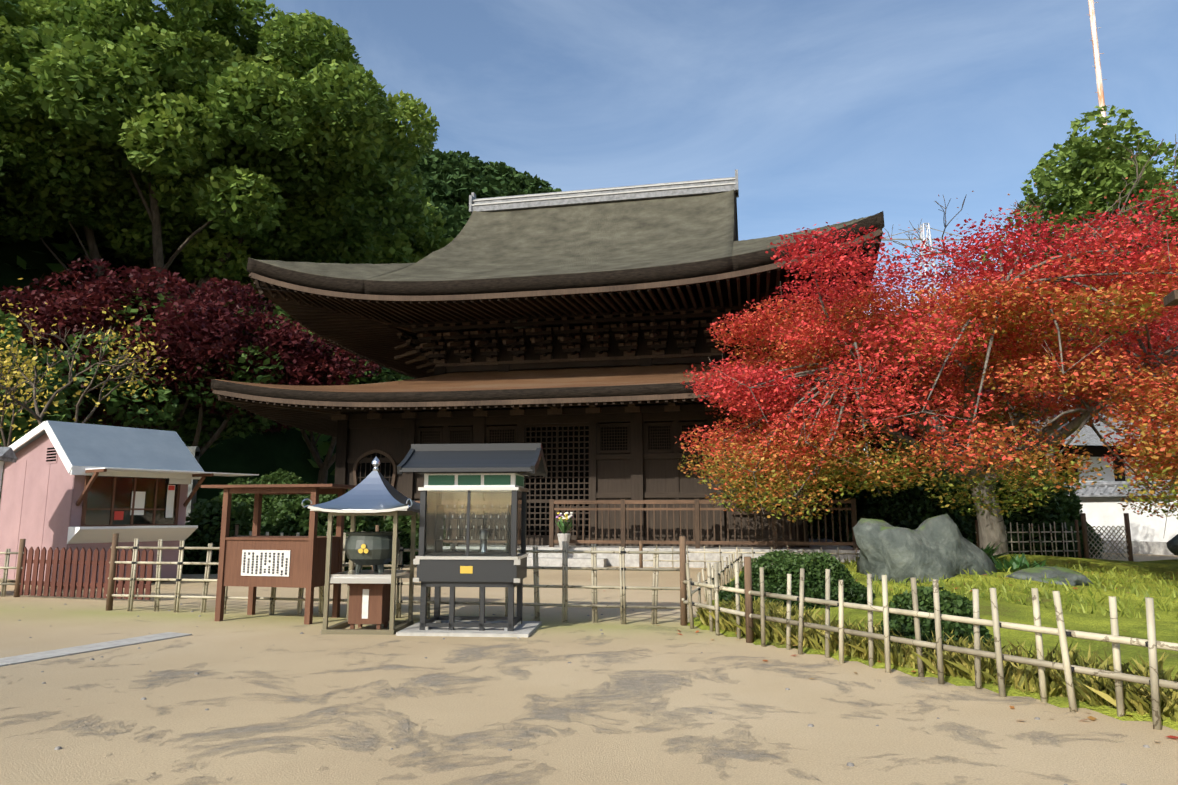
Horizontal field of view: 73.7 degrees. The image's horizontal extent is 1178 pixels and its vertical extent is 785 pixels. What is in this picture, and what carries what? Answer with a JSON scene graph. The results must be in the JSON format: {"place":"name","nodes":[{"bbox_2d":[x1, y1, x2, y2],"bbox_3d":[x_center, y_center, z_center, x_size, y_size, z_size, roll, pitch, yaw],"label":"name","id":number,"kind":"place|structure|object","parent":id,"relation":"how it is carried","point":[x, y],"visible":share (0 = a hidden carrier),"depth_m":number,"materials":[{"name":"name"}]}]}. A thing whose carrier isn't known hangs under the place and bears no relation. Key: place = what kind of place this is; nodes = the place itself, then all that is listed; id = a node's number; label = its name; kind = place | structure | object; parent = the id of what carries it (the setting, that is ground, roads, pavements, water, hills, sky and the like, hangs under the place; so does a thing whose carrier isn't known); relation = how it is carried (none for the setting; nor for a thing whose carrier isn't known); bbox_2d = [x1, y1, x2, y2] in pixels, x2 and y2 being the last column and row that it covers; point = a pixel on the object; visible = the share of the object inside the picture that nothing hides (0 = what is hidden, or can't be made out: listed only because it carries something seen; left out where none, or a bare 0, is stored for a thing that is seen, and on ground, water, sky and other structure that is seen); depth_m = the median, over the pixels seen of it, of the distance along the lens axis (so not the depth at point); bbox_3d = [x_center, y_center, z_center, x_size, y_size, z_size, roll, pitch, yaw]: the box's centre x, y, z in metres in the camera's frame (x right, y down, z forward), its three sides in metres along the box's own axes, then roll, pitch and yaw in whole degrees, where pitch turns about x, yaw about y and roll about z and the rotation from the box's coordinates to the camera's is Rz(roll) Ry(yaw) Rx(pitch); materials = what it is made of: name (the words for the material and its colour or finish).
{"place":"outdoors","nodes":[
{"label":"outdoors","id":0,"kind":"place"},
{"bbox_2d":[0,447,17,490],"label":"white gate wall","id":1,"kind":"structure","parent":0,"point":[7,454],"depth_m":12.92,"materials":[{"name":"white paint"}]},
{"bbox_2d":[185,446,199,522],"bbox_3d":[-12.654,3.345,24.292,1.600,3.360,1.000,0,-9,-1],"label":"stone stele","id":2,"kind":"object","parent":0,"point":[194,451],"visible":0.17,"depth_m":24.29,"materials":[{"name":"grey"}]},
{"bbox_2d":[0,0,402,510],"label":"hill","id":3,"kind":"structure","parent":0,"point":[267,452],"depth_m":44.35,"materials":[{"name":"green plant"}]},
{"bbox_2d":[0,0,439,428],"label":"tree","id":4,"kind":"object","parent":3,"relation":"on","point":[203,108],"depth_m":36.57,"materials":[{"name":"green plant"}]},
{"bbox_2d":[124,169,454,324],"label":"tree","id":5,"kind":"object","parent":3,"relation":"on","point":[410,246],"depth_m":48.32,"materials":[{"name":"green plant"}]},
{"bbox_2d":[411,145,561,242],"bbox_3d":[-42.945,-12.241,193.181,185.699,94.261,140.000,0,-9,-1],"label":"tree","id":6,"kind":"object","parent":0,"point":[452,179],"depth_m":165.47,"materials":[{"name":"green plant"}]},
{"bbox_2d":[249,229,883,409],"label":"roof eaves","id":7,"kind":"object","parent":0,"point":[382,330],"visible":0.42,"depth_m":23.02,"materials":[{"name":"brown wood"}]},
{"bbox_2d":[0,553,1177,784],"bbox_3d":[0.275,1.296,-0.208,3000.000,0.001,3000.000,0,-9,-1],"label":"ground","id":8,"kind":"structure","parent":0,"point":[578,697],"depth_m":5.32,"materials":[{"name":"beige sand"}]},
{"bbox_2d":[0,156,4,185],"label":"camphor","id":9,"kind":"object","parent":8,"relation":"on","point":[1,163],"visible":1,"depth_m":30.49,"materials":[{"name":"green plant"}]},
{"bbox_2d":[0,539,25,596],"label":"bamboo fence","id":10,"kind":"object","parent":8,"relation":"on","point":[19,568],"visible":0.92,"depth_m":12.41,"materials":[{"name":"beige wood"}]},
{"bbox_2d":[0,0,86,247],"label":"tree","id":11,"kind":"object","parent":8,"relation":"on","point":[6,7],"visible":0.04,"depth_m":36.47,"materials":[{"name":"green plant"}]},
{"bbox_2d":[0,308,88,473],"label":"yellow tree","id":12,"kind":"object","parent":8,"relation":"on","point":[28,375],"depth_m":18.97,"materials":[{"name":"plant"}]},
{"bbox_2d":[3,332,87,446],"bbox_3d":[-24.299,0.598,26.884,12.424,9.726,9.866,0,-9,-1],"label":"tree","id":13,"kind":"object","parent":8,"relation":"on","point":[27,345],"visible":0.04,"depth_m":28.28,"materials":[{"name":"yellow plant"}]},
{"bbox_2d":[0,308,92,445],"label":"tree","id":14,"kind":"object","parent":8,"relation":"on","point":[23,422],"depth_m":23.63,"materials":[{"name":"plant"}]},
{"bbox_2d":[19,547,153,599],"bbox_3d":[-7.764,2.770,12.102,2.537,0.750,0.042,-2,-9,15],"label":"picket fence","id":15,"kind":"object","parent":8,"relation":"on","point":[86,584],"visible":0.85,"depth_m":12.11,"materials":[{"name":"brown wood"}]},
{"bbox_2d":[0,278,176,426],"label":"yellow tree","id":16,"kind":"object","parent":8,"relation":"on","point":[37,415],"depth_m":18.91,"materials":[{"name":"plant"}]},
{"bbox_2d":[0,632,191,666],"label":"stone curb","id":17,"kind":"structure","parent":8,"relation":"on","point":[18,659],"depth_m":7.61,"materials":[{"name":"stone"}]},
{"bbox_2d":[0,420,258,582],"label":"ticket booth","id":18,"kind":"object","parent":8,"relation":"on","point":[73,486],"visible":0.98,"depth_m":14.55,"materials":[{"name":"pink paint"}]},
{"bbox_2d":[56,288,323,448],"bbox_3d":[-15.881,1.093,30.467,10.649,9.791,10.006,0,-9,-1],"label":"tree","id":19,"kind":"object","parent":8,"relation":"on","point":[175,408],"depth_m":28.12,"materials":[{"name":"green plant"}]},
{"bbox_2d":[0,256,382,457],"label":"maple","id":20,"kind":"object","parent":8,"relation":"on","point":[203,330],"depth_m":28.27,"materials":[{"name":"red plant"}]},
{"bbox_2d":[182,496,252,573],"bbox_3d":[-8.423,3.246,17.818,2.238,1.754,1.784,0,-9,-1],"label":"shrub","id":21,"kind":"object","parent":8,"relation":"on","point":[206,508],"depth_m":17.39,"materials":[{"name":"green plant"}]},
{"bbox_2d":[211,468,311,532],"bbox_3d":[-8.622,3.379,21.537,4.634,2.605,3.784,0,-9,-1],"label":"shrub","id":22,"kind":"object","parent":8,"relation":"on","point":[279,475],"depth_m":20.98,"materials":[{"name":"green plant"}]},
{"bbox_2d":[201,484,356,624],"bbox_3d":[-3.873,2.007,9.914,1.820,1.655,0.860,-2,-9,13],"label":"notice stand","id":23,"kind":"object","parent":8,"relation":"on","point":[306,560],"visible":0.98,"depth_m":9.64,"materials":[{"name":"brown paint"}]},
{"bbox_2d":[243,552,287,574],"bbox_3d":[-3.947,2.088,9.573,0.606,0.268,0.006,-2,-9,13],"label":"sign lettering","id":24,"kind":"object","parent":23,"relation":"attached to","point":[273,566],"visible":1,"depth_m":9.57},
{"bbox_2d":[234,525,378,571],"bbox_3d":[-6.096,3.373,16.836,3.356,1.051,0.126,-1,-9,9],"label":"bamboo fence","id":25,"kind":"object","parent":8,"relation":"on","point":[297,534],"visible":0.23,"depth_m":16.70,"materials":[{"name":"beige wood"}]},
{"bbox_2d":[260,489,397,570],"bbox_3d":[-6.393,3.295,19.108,3.792,2.032,3.092,0,-9,-1],"label":"shrub","id":26,"kind":"object","parent":8,"relation":"on","point":[285,511],"depth_m":18.42,"materials":[{"name":"green plant"}]},
{"bbox_2d":[261,306,413,483],"bbox_3d":[-11.213,0.734,37.958,11.602,12.738,10.680,0,-9,-1],"label":"tree","id":27,"kind":"object","parent":8,"relation":"on","point":[389,376],"depth_m":37.24,"materials":[{"name":"green plant"}]},
{"bbox_2d":[301,456,419,634],"bbox_3d":[-2.504,1.723,9.097,1.231,1.970,1.231,0,-9,3],"label":"incense burner shelter","id":28,"kind":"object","parent":8,"relation":"on","point":[371,596],"depth_m":8.82,"materials":[{"name":"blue metal"}]},
{"bbox_2d":[106,533,687,625],"bbox_3d":[-2.696,2.348,10.070,7.877,1.031,0.163,-2,-9,11],"label":"bamboo fence","id":29,"kind":"object","parent":8,"relation":"on","point":[535,567],"visible":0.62,"depth_m":9.74,"materials":[{"name":"beige wood"}]},
{"bbox_2d":[382,512,451,564],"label":"shrub","id":30,"kind":"object","parent":8,"relation":"on","point":[388,521],"depth_m":20.40,"materials":[{"name":"green plant"}]},
{"bbox_2d":[396,443,547,636],"bbox_3d":[-1.323,1.647,9.064,1.550,2.110,1.030,-1,-9,5],"label":"candle stand","id":31,"kind":"object","parent":8,"relation":"on","point":[486,468],"visible":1,"depth_m":8.81,"materials":[{"name":"black paint"}]},
{"bbox_2d":[555,512,572,557],"bbox_3d":[-0.613,3.640,19.509,0.444,1.330,0.405,5,-10,-30],"label":"flower vase","id":32,"kind":"object","parent":8,"relation":"on","point":[563,536],"visible":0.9,"depth_m":19.47,"materials":[{"name":"ceramic"}]},
{"bbox_2d":[18,603,1149,784],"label":"ground pebbles","id":33,"kind":"object","parent":8,"relation":"on","point":[849,764],"visible":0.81,"depth_m":5.18,"materials":[{"name":"stone"}]},
{"bbox_2d":[443,538,859,567],"bbox_3d":[0.387,5.216,26.901,15.200,0.450,15.650,-2,-9,12],"label":"stone foundation","id":34,"kind":"object","parent":8,"relation":"on","point":[575,559],"visible":0.36,"depth_m":19.22,"materials":[{"name":"grey stone"}]},
{"bbox_2d":[330,402,808,547],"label":"temple lower walls","id":35,"kind":"structure","parent":34,"relation":"on","point":[587,455],"depth_m":21.11,"materials":[{"name":"brown wood"}]},
{"bbox_2d":[211,354,919,427],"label":"lower roof","id":36,"kind":"structure","parent":35,"relation":"on","point":[636,380],"depth_m":20.78,"materials":[{"name":"brown wood"}]},
{"bbox_2d":[212,365,918,445],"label":"roof eaves","id":37,"kind":"object","parent":36,"relation":"attached to","point":[312,416],"visible":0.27,"depth_m":20.25,"materials":[{"name":"brown wood"}]},
{"bbox_2d":[247,189,884,336],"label":"temple roof","id":38,"kind":"structure","parent":35,"relation":"on","point":[612,243],"depth_m":24.18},
{"bbox_2d":[254,246,878,337],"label":"roof eaves","id":39,"kind":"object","parent":38,"relation":"attached to","point":[743,284],"depth_m":22.91,"materials":[{"name":"brown wood"}]},
{"bbox_2d":[469,169,738,213],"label":"roof ridge","id":40,"kind":"structure","parent":38,"relation":"on","point":[629,193],"depth_m":28.70,"materials":[{"name":"tile"}]},
{"bbox_2d":[807,455,862,540],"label":"hedge","id":41,"kind":"object","parent":8,"relation":"on","point":[835,519],"depth_m":26.84,"materials":[{"name":"green plant"}]},
{"bbox_2d":[834,465,976,549],"bbox_3d":[10.238,3.731,24.927,4.728,2.973,3.908,0,-9,-1],"label":"hedge","id":42,"kind":"object","parent":8,"relation":"on","point":[867,502],"depth_m":24.00,"materials":[{"name":"green plant"}]},
{"bbox_2d":[860,440,971,501],"bbox_3d":[11.573,3.628,28.002,5.618,4.099,4.689,0,-9,-1],"label":"hedge","id":43,"kind":"object","parent":8,"relation":"on","point":[896,444],"visible":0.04,"depth_m":27.64,"materials":[{"name":"plant"}]},
{"bbox_2d":[873,223,978,311],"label":"power pylon","id":44,"kind":"object","parent":8,"relation":"on","point":[921,228],"visible":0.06,"depth_m":147.21,"materials":[{"name":"silver metal"}]},
{"bbox_2d":[683,557,1177,729],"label":"bamboo fence","id":45,"kind":"object","parent":8,"relation":"on","point":[1153,645],"visible":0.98,"depth_m":6.09,"materials":[{"name":"beige wood"}]},
{"bbox_2d":[855,339,1029,461],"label":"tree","id":46,"kind":"object","parent":8,"relation":"on","point":[889,441],"depth_m":44.28,"materials":[{"name":"plant"}]},
{"bbox_2d":[861,347,1044,450],"bbox_3d":[13.692,1.875,31.440,8.489,8.492,7.258,0,-9,-1],"label":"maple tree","id":47,"kind":"object","parent":8,"relation":"on","point":[905,430],"depth_m":30.76,"materials":[{"name":"red plant"}]},
{"bbox_2d":[966,446,1037,484],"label":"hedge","id":48,"kind":"object","parent":8,"relation":"on","point":[1020,468],"depth_m":29.09,"materials":[{"name":"green plant"}]},
{"bbox_2d":[975,520,1081,557],"bbox_3d":[11.675,3.948,20.821,3.278,1.121,0.139,2,-9,-14],"label":"bamboo fence","id":49,"kind":"object","parent":8,"relation":"on","point":[1045,541],"visible":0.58,"depth_m":20.95,"materials":[{"name":"brown wood"}]},
{"bbox_2d":[881,134,1177,478],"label":"bare cherry","id":50,"kind":"object","parent":8,"relation":"on","point":[1094,234],"depth_m":27.95,"materials":[{"name":"plant"}]},
{"bbox_2d":[960,471,1103,557],"bbox_3d":[13.299,3.711,23.949,4.574,2.738,3.662,0,-9,-1],"label":"hedge","id":51,"kind":"object","parent":8,"relation":"on","point":[1070,507],"depth_m":22.89,"materials":[{"name":"green plant"}]},
{"bbox_2d":[1032,464,1078,482],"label":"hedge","id":52,"kind":"object","parent":8,"relation":"on","point":[1037,468],"visible":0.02,"depth_m":29.87,"materials":[{"name":"plant"}]},
{"bbox_2d":[957,395,1176,481],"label":"building","id":53,"kind":"structure","parent":8,"relation":"on","point":[1095,448],"depth_m":29.68,"materials":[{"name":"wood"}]},
{"bbox_2d":[981,105,1177,414],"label":"green tree","id":54,"kind":"object","parent":8,"relation":"on","point":[1089,161],"depth_m":31.02,"materials":[{"name":"green plant"}]},
{"bbox_2d":[1006,280,1177,394],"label":"tree","id":55,"kind":"object","parent":8,"relation":"on","point":[1089,350],"visible":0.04,"depth_m":37.79,"materials":[{"name":"plant"}]},
{"bbox_2d":[1088,0,1112,159],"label":"antenna pole","id":56,"kind":"object","parent":8,"relation":"on","point":[1099,82],"visible":0.31,"depth_m":50.42,"materials":[{"name":"white metal"}]},
{"bbox_2d":[1080,513,1133,560],"bbox_3d":[14.111,3.943,21.392,1.549,1.300,0.117,2,-9,-13],"label":"bamboo lattice panel","id":57,"kind":"object","parent":8,"relation":"on","point":[1127,532],"visible":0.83,"depth_m":21.38,"materials":[{"name":"brown wood"}]},
{"bbox_2d":[1037,180,1177,366],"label":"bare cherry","id":58,"kind":"object","parent":8,"relation":"on","point":[1141,222],"depth_m":27.48,"materials":[{"name":"brown plant"}]},
{"bbox_2d":[1064,480,1177,554],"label":"plaster wall","id":59,"kind":"structure","parent":8,"relation":"on","point":[1101,506],"depth_m":25.71,"materials":[{"name":"paint"}]},
{"bbox_2d":[1163,290,1177,305],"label":"edge sign board","id":60,"kind":"object","parent":8,"relation":"on","point":[1170,299],"visible":1,"depth_m":4.24,"materials":[{"name":"brown paint"}]},
{"bbox_2d":[384,498,857,549],"bbox_3d":[-1.091,3.328,20.014,15.110,1.200,0.110,-2,-9,12],"label":"veranda railing","id":61,"kind":"object","parent":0,"point":[697,541],"visible":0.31,"depth_m":19.38,"materials":[{"name":"brown wood"}]},
{"bbox_2d":[122,0,1177,463],"label":"sky","id":62,"kind":"structure","parent":0,"point":[832,112],"materials":[{"name":"blue"}]},
{"bbox_2d":[843,314,922,474],"bbox_3d":[11.929,1.365,34.389,7.810,10.500,8.950,0,-9,-1],"label":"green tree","id":63,"kind":"object","parent":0,"point":[862,438],"depth_m":33.77,"materials":[{"name":"plant"}]},
{"bbox_2d":[681,554,1177,730],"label":"moss ground","id":64,"kind":"structure","parent":0,"point":[1166,627],"depth_m":8.90,"materials":[{"name":"green plant"}]},
{"bbox_2d":[682,548,742,608],"bbox_3d":[2.344,3.181,13.842,0.168,0.527,9.626,-2,-9,15],"label":"bamboo fence","id":65,"kind":"object","parent":64,"relation":"on","point":[728,577],"visible":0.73,"depth_m":13.42,"materials":[{"name":"beige wood"}]},
{"bbox_2d":[639,541,858,570],"bbox_3d":[4.433,3.681,17.521,6.700,0.652,0.158,-2,-9,12],"label":"bamboo garden fence","id":66,"kind":"object","parent":64,"relation":"on","point":[641,560],"visible":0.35,"depth_m":17.88,"materials":[{"name":"beige"}]},
{"bbox_2d":[718,550,875,609],"bbox_3d":[2.768,2.489,10.600,2.108,0.731,1.656,0,-9,-1],"label":"clipped shrub","id":67,"kind":"object","parent":64,"relation":"on","point":[781,560],"depth_m":10.19,"materials":[{"name":"green plant"}]},
{"bbox_2d":[657,555,1177,741],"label":"fallen leaves","id":68,"kind":"object","parent":64,"relation":"on","point":[1094,718],"visible":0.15,"depth_m":6.98,"materials":[{"name":"red plant"}]},
{"bbox_2d":[853,514,996,582],"bbox_3d":[5.475,2.518,12.712,2.353,1.098,1.499,0,-9,-1],"label":"garden rock","id":69,"kind":"object","parent":64,"relation":"on","point":[936,547],"visible":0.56,"depth_m":12.33,"materials":[{"name":"grey stone"}]},
{"bbox_2d":[877,584,993,652],"bbox_3d":[3.100,2.030,7.129,1.020,0.588,1.024,0,-9,-1],"label":"clipped shrub","id":70,"kind":"object","parent":64,"relation":"on","point":[962,606],"depth_m":6.91,"materials":[{"name":"green plant"}]},
{"bbox_2d":[695,594,1177,721],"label":"grass border","id":71,"kind":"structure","parent":64,"relation":"on","point":[1094,690],"depth_m":6.14,"materials":[{"name":"green plant"}]},
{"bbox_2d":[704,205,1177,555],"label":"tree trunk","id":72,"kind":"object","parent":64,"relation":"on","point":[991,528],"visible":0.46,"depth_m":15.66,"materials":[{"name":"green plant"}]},
{"bbox_2d":[677,181,1177,521],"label":"red maple leaves","id":73,"kind":"object","parent":72,"relation":"attached to","point":[885,332],"visible":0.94,"depth_m":14.16,"materials":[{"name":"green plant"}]},
{"bbox_2d":[970,539,1007,561],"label":"garden plant","id":74,"kind":"object","parent":64,"relation":"on","point":[987,549],"visible":0.17,"depth_m":15.61,"materials":[{"name":"green plant"}]},
{"bbox_2d":[981,547,1002,562],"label":"garden plant","id":75,"kind":"object","parent":64,"relation":"on","point":[989,553],"visible":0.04,"depth_m":14.43,"materials":[{"name":"green plant"}]},
{"bbox_2d":[840,557,1177,619],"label":"garden grass","id":76,"kind":"structure","parent":64,"relation":"on","point":[1098,582],"depth_m":10.84,"materials":[{"name":"green plant"}]},
{"bbox_2d":[990,553,1056,572],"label":"garden plant","id":77,"kind":"object","parent":64,"relation":"on","point":[1016,563],"visible":0.65,"depth_m":12.79,"materials":[{"name":"green plant"}]},
{"bbox_2d":[1006,566,1092,585],"bbox_3d":[6.795,2.757,11.788,1.016,0.267,1.156,6,-11,-34],"label":"rock","id":78,"kind":"object","parent":64,"relation":"on","point":[1061,574],"visible":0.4,"depth_m":11.56,"materials":[{"name":"grey stone"}]},
{"bbox_2d":[1166,534,1177,554],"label":"garden rock","id":79,"kind":"object","parent":64,"relation":"on","point":[1172,545],"visible":1,"depth_m":19.60,"materials":[{"name":"grey stone"}]}
]}

